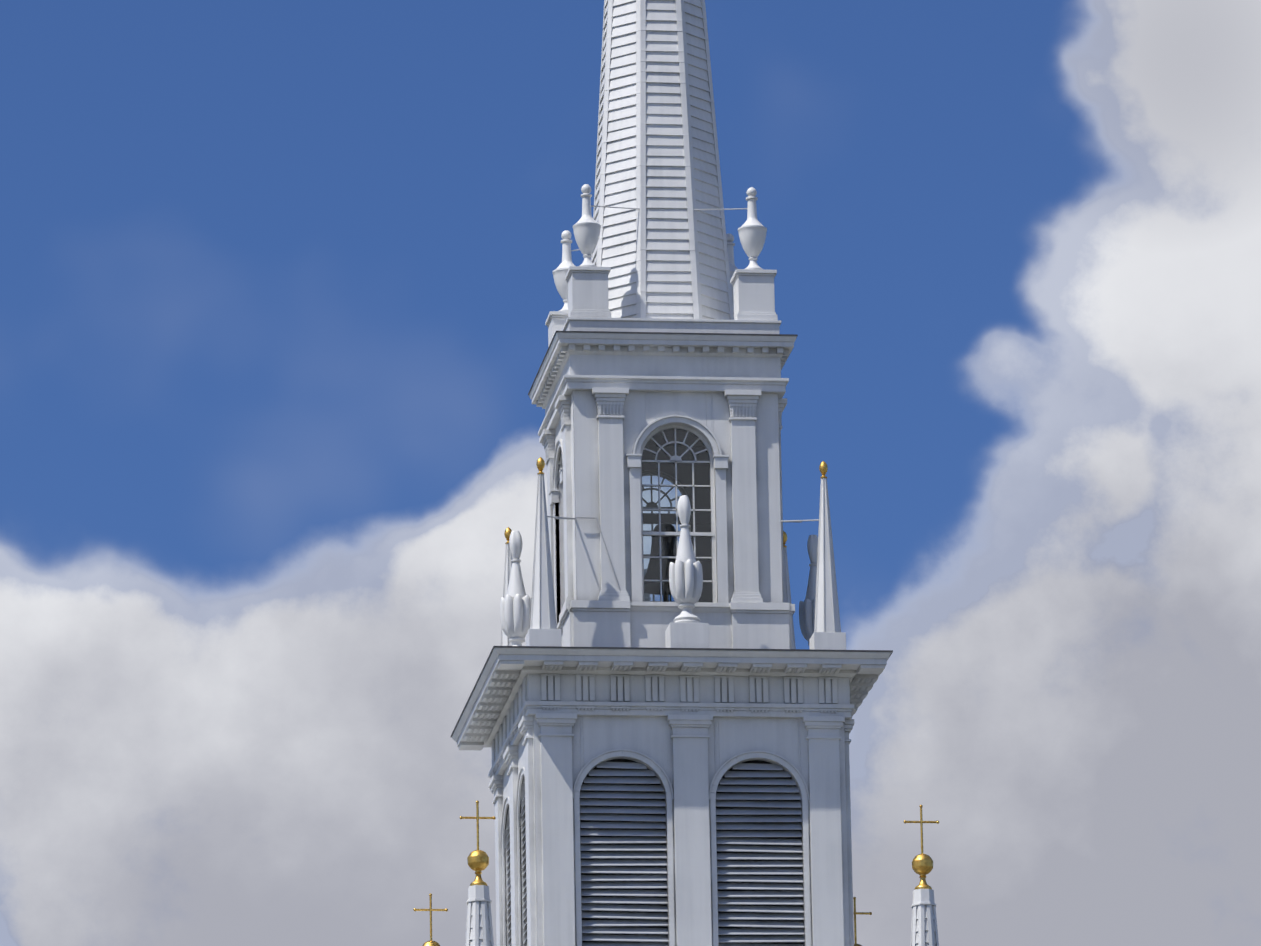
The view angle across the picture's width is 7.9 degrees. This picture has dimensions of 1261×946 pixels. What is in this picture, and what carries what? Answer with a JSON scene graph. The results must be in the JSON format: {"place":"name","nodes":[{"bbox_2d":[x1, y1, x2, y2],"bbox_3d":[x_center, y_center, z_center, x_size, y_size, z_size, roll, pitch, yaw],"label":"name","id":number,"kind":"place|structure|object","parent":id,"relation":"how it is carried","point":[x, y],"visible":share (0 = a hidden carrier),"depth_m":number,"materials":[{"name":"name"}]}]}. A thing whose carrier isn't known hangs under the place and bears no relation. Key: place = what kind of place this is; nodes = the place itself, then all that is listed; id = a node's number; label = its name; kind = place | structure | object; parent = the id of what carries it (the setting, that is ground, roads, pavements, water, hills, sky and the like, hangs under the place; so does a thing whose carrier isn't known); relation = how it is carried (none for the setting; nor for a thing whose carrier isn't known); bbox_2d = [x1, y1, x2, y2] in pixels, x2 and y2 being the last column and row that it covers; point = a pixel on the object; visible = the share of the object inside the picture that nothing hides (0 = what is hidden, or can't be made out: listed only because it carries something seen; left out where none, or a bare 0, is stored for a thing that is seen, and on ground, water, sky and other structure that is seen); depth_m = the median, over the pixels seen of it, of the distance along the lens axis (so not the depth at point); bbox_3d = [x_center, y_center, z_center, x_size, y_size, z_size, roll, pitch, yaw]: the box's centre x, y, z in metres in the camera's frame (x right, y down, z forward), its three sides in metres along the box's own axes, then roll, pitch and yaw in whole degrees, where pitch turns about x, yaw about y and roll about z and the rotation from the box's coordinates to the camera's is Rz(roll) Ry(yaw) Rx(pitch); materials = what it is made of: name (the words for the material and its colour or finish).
{"place":"outdoors","nodes":[
{"label":"outdoors","id":0,"kind":"place"},
{"bbox_2d":[0,0,1260,945],"label":"sky","id":1,"kind":"structure","parent":0,"point":[278,290],"materials":[{"name":"blue"}]},
{"bbox_2d":[644,523,676,601],"bbox_3d":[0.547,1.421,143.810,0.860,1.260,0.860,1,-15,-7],"label":"bell","id":2,"kind":"object","parent":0,"point":[668,551],"depth_m":143.66,"materials":[{"name":"black metal"}]},
{"bbox_3d":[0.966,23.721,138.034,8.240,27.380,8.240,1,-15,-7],"label":"tower shaft","id":3,"kind":"object","parent":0,"visible":0},
{"bbox_2d":[413,893,447,945],"bbox_3d":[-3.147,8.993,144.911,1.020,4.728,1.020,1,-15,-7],"label":"cross finial","id":4,"kind":"object","parent":3,"relation":"on","point":[431,943],"visible":1,"depth_m":145.39,"materials":[{"name":"paint"}]},
{"bbox_2d":[460,800,495,945],"bbox_3d":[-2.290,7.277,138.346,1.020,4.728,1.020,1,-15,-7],"label":"pinnacle with cross","id":5,"kind":"object","parent":3,"relation":"on","point":[479,930],"visible":1,"depth_m":138.40,"materials":[{"name":"paint"}]},
{"bbox_2d":[452,647,891,945],"bbox_3d":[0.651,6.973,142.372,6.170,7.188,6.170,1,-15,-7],"label":"tower stage","id":6,"kind":"object","parent":3,"relation":"on","point":[552,728],"visible":0.94,"depth_m":140.52,"materials":[{"name":"white wood"}]},
{"bbox_2d":[501,527,512,645],"bbox_3d":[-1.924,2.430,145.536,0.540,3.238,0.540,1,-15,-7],"label":"obelisk","id":7,"kind":"object","parent":6,"relation":"on","point":[507,572],"visible":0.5,"depth_m":145.70,"materials":[{"name":"white paint"}]},
{"bbox_2d":[500,531,531,645],"bbox_3d":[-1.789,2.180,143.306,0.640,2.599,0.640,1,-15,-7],"label":"flame finial","id":8,"kind":"object","parent":6,"relation":"on","point":[515,609],"visible":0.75,"depth_m":143.16,"materials":[{"name":"white paint"}]},
{"bbox_2d":[526,457,561,646],"bbox_3d":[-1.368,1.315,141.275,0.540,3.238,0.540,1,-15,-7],"label":"obelisk","id":9,"kind":"object","parent":6,"relation":"on","point":[543,630],"visible":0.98,"depth_m":141.05,"materials":[{"name":"white paint"}]},
{"bbox_2d":[644,569,650,600],"bbox_3d":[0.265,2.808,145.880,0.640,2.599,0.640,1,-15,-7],"label":"flame finial","id":10,"kind":"object","parent":6,"relation":"on","point":[645,594],"depth_m":146.05,"materials":[{"name":"white paint"}]},
{"bbox_2d":[506,762,804,945],"bbox_3d":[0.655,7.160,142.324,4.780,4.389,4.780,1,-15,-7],"label":"louvers","id":11,"kind":"object","parent":6,"relation":"attached to","point":[723,874],"visible":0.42,"depth_m":140.24,"materials":[{"name":"grey wood"}]},
{"bbox_2d":[529,317,796,648],"bbox_3d":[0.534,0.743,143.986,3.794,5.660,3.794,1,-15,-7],"label":"belfry tower stage","id":12,"kind":"object","parent":6,"relation":"on","point":[623,396],"visible":0.85,"depth_m":142.59,"materials":[{"name":"white wood"}]},
{"bbox_2d":[545,230,574,346],"bbox_3d":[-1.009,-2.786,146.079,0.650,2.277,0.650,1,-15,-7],"label":"urn","id":13,"kind":"object","parent":12,"relation":"on","point":[555,321],"visible":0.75,"depth_m":146.00,"materials":[{"name":"white paint"}]},
{"bbox_2d":[565,184,610,317],"bbox_3d":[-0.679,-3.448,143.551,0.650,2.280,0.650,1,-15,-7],"label":"urn","id":14,"kind":"object","parent":12,"relation":"on","point":[587,280],"visible":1,"depth_m":143.16,"materials":[{"name":"white paint"}]},
{"bbox_2d":[573,410,712,601],"bbox_3d":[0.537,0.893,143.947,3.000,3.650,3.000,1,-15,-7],"label":"interior wall","id":15,"kind":"structure","parent":12,"relation":"attached to","point":[701,516],"depth_m":145.60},
{"bbox_2d":[574,425,715,601],"bbox_3d":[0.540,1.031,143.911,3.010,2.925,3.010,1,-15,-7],"label":"lantern window sashes","id":16,"kind":"object","parent":12,"relation":"attached to","point":[675,459],"visible":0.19,"depth_m":142.63,"materials":[{"name":"white wood"}]},
{"bbox_2d":[642,429,712,601],"bbox_3d":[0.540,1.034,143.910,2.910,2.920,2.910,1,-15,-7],"label":"window panes","id":17,"kind":"structure","parent":16,"relation":"in","point":[680,489],"depth_m":142.61,"materials":[{"name":"clear glass"}]},
{"bbox_2d":[591,0,733,319],"bbox_3d":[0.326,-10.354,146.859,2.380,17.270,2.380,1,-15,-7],"label":"spire","id":18,"kind":"object","parent":12,"relation":"on","point":[662,252],"visible":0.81,"depth_m":144.64,"materials":[{"name":"paint"}]},
{"bbox_2d":[528,331,797,394],"bbox_3d":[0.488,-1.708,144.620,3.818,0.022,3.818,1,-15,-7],"label":"roof edge","id":19,"kind":"object","parent":12,"relation":"attached to","point":[654,333],"visible":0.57,"depth_m":142.85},
{"bbox_2d":[547,205,818,592],"bbox_3d":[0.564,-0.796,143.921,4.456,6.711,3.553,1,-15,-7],"label":"tie rods","id":20,"kind":"object","parent":12,"relation":"on","point":[797,521],"visible":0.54,"depth_m":142.14,"materials":[{"name":"grey metal"}]},
{"bbox_2d":[726,233,737,314],"bbox_3d":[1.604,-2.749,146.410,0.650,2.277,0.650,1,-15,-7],"label":"urn","id":21,"kind":"object","parent":12,"relation":"on","point":[730,245],"visible":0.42,"depth_m":146.53,"materials":[{"name":"white paint"}]},
{"bbox_2d":[730,187,777,319],"bbox_3d":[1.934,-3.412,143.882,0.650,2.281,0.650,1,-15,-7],"label":"urn","id":22,"kind":"object","parent":12,"relation":"on","point":[752,283],"visible":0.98,"depth_m":143.50,"materials":[{"name":"white paint"}]},
{"bbox_2d":[451,646,892,736],"bbox_3d":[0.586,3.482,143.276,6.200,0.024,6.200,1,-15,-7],"label":"roof edge","id":23,"kind":"object","parent":6,"relation":"attached to","point":[655,648],"visible":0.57,"depth_m":140.37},
{"bbox_2d":[665,495,708,647],"bbox_3d":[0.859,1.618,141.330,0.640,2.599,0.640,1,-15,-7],"label":"flame finial","id":24,"kind":"object","parent":6,"relation":"on","point":[686,628],"visible":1,"depth_m":141.11,"materials":[{"name":"white paint"}]},
{"bbox_2d":[580,759,803,943],"bbox_3d":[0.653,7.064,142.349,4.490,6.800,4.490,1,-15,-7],"label":"louver opening","id":25,"kind":"object","parent":6,"relation":"attached to","point":[731,769],"depth_m":140.37,"materials":[{"name":"black"}]},
{"bbox_2d":[783,531,795,648],"bbox_3d":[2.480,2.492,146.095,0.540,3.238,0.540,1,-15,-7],"label":"obelisk","id":26,"kind":"object","parent":6,"relation":"on","point":[787,594],"visible":0.25,"depth_m":146.23,"materials":[{"name":"white paint"}]},
{"bbox_2d":[799,535,817,644],"bbox_3d":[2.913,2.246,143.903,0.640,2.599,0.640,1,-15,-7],"label":"flame finial","id":27,"kind":"object","parent":6,"relation":"on","point":[806,613],"visible":0.35,"depth_m":143.85,"materials":[{"name":"white paint"}]},
{"bbox_2d":[809,461,845,649],"bbox_3d":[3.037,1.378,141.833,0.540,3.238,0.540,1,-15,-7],"label":"obelisk","id":28,"kind":"object","parent":6,"relation":"on","point":[827,634],"visible":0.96,"depth_m":141.61,"materials":[{"name":"white paint"}]},
{"bbox_2d":[853,897,871,945],"bbox_3d":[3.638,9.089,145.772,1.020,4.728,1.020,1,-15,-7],"label":"cross finial","id":29,"kind":"object","parent":3,"relation":"on","point":[855,932],"visible":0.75,"depth_m":146.28,"materials":[{"name":"paint"}]},
{"bbox_2d":[904,805,938,945],"bbox_3d":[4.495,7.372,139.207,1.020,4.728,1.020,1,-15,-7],"label":"pinnacle with cross","id":30,"kind":"object","parent":3,"relation":"on","point":[924,930],"visible":1,"depth_m":139.27,"materials":[{"name":"paint"}]}
]}

